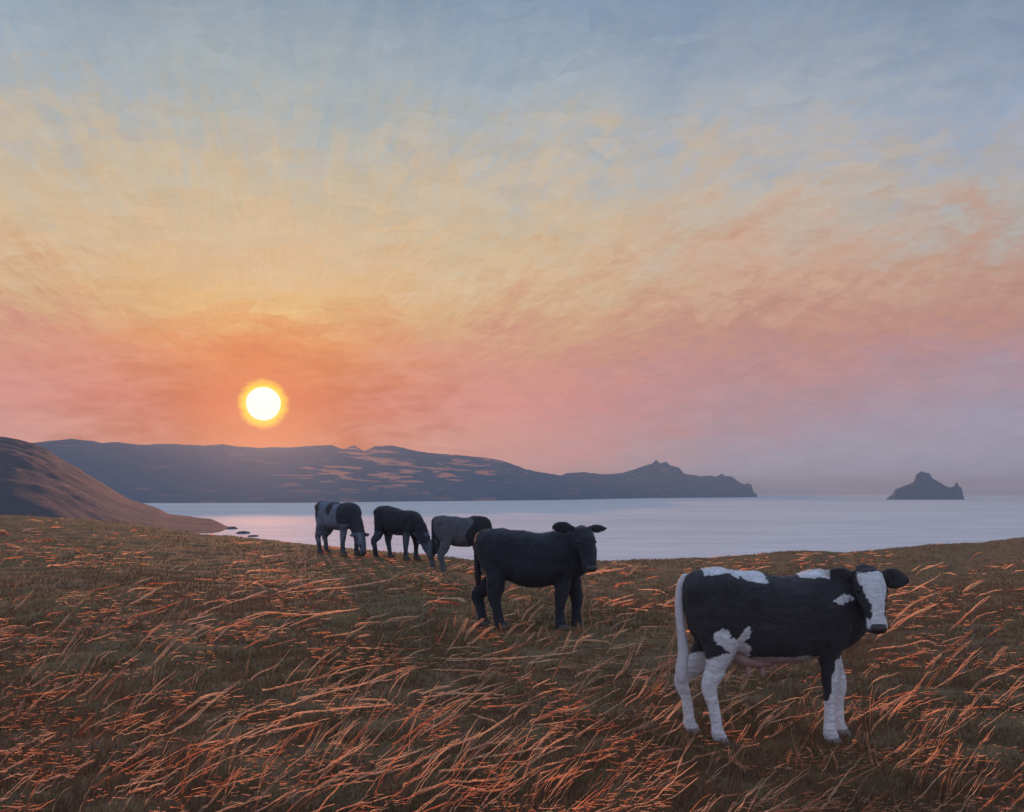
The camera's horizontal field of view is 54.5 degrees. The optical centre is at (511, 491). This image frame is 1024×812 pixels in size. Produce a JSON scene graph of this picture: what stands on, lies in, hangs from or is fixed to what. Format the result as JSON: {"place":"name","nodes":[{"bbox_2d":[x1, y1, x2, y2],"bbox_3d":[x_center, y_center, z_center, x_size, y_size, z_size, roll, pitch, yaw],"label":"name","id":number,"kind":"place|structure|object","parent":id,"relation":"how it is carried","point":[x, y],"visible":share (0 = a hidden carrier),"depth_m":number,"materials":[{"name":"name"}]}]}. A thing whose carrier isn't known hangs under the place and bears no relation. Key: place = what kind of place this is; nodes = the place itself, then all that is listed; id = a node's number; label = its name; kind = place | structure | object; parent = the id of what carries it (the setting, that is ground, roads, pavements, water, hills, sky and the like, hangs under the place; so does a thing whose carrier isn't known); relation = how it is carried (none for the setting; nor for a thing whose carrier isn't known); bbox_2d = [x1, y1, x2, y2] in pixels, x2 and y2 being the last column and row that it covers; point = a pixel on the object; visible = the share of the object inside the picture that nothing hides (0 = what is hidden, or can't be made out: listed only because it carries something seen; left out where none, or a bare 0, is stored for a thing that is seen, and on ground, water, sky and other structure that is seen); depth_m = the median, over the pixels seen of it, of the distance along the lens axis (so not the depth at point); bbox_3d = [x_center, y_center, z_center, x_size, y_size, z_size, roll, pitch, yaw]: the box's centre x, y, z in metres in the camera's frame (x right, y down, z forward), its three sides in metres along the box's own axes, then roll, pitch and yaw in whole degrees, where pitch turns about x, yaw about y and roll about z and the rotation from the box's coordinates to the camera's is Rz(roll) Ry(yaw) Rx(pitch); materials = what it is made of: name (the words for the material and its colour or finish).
{"place":"outdoors","nodes":[
{"label":"outdoors","id":0,"kind":"place"},
{"bbox_2d":[0,437,227,532],"bbox_3d":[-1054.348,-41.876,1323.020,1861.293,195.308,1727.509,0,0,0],"label":"hillside","id":1,"kind":"structure","parent":0,"point":[37,480],"depth_m":1150.53,"materials":[{"name":"brown plant"}]},
{"bbox_2d":[33,439,756,502],"bbox_3d":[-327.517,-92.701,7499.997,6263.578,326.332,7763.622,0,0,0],"label":"headland","id":2,"kind":"structure","parent":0,"point":[176,473],"depth_m":4390.57,"materials":[{"name":"grey stone"}]},
{"bbox_2d":[0,515,1023,811],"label":"field","id":3,"kind":"structure","parent":0,"point":[20,521],"depth_m":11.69,"materials":[{"name":"brown plant"}]},
{"bbox_2d":[315,500,369,555],"bbox_3d":[-4.576,0.960,26.754,2.044,1.489,0.768,0,0,38],"label":"cow","id":4,"kind":"object","parent":3,"relation":"on","point":[331,516],"visible":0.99,"depth_m":26.50},
{"bbox_2d":[371,505,430,560],"bbox_3d":[-2.852,1.072,26.164,2.039,1.454,0.716,0,0,34],"label":"cow","id":5,"kind":"object","parent":3,"relation":"on","point":[389,522],"visible":0.96,"depth_m":25.96},
{"bbox_2d":[427,515,491,573],"bbox_3d":[-1.099,1.238,23.649,1.884,1.402,0.702,0,0,-17],"label":"cow","id":6,"kind":"object","parent":3,"relation":"on","point":[448,531],"visible":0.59,"depth_m":23.30},
{"bbox_2d":[0,528,1023,811],"bbox_3d":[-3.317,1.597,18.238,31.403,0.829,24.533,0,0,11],"label":"long straw","id":7,"kind":"object","parent":3,"relation":"on","point":[478,736],"visible":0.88,"depth_m":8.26,"materials":[{"name":"orange plant"}]},
{"bbox_2d":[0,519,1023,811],"bbox_3d":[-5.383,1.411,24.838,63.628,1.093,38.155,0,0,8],"label":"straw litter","id":8,"kind":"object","parent":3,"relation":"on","point":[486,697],"visible":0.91,"depth_m":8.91,"materials":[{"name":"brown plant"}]},
{"bbox_2d":[0,518,1023,811],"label":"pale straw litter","id":9,"kind":"object","parent":3,"relation":"on","point":[486,708],"visible":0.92,"depth_m":8.69,"materials":[{"name":"beige plant"}]},
{"bbox_2d":[471,521,606,630],"bbox_3d":[0.328,1.133,13.487,1.879,1.513,0.772,0,0,14],"label":"cow","id":10,"kind":"object","parent":3,"relation":"on","point":[561,557],"visible":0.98,"depth_m":13.25},
{"bbox_2d":[673,564,908,744],"bbox_3d":[2.172,1.250,7.779,1.804,1.414,0.696,0,0,8],"label":"cow","id":11,"kind":"object","parent":3,"relation":"on","point":[748,620],"visible":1,"depth_m":7.58},
{"bbox_2d":[0,0,1023,493],"label":"sky","id":12,"kind":"structure","parent":0,"point":[772,246],"materials":[{"name":"orange"}]},
{"bbox_2d":[144,493,1023,560],"bbox_3d":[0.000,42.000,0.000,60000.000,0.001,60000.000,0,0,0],"label":"sea","id":13,"kind":"structure","parent":0,"point":[655,528],"depth_m":1466.34,"materials":[{"name":"liquid"}]},
{"bbox_2d":[235,531,249,533],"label":"shore rock","id":14,"kind":"object","parent":13,"relation":"in","point":[242,532],"visible":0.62,"depth_m":1000.89,"materials":[{"name":"grey stone"}]},
{"bbox_2d":[886,471,963,499],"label":"island","id":15,"kind":"structure","parent":0,"point":[924,486],"depth_m":5491.73,"materials":[{"name":"grey stone"}]}
]}

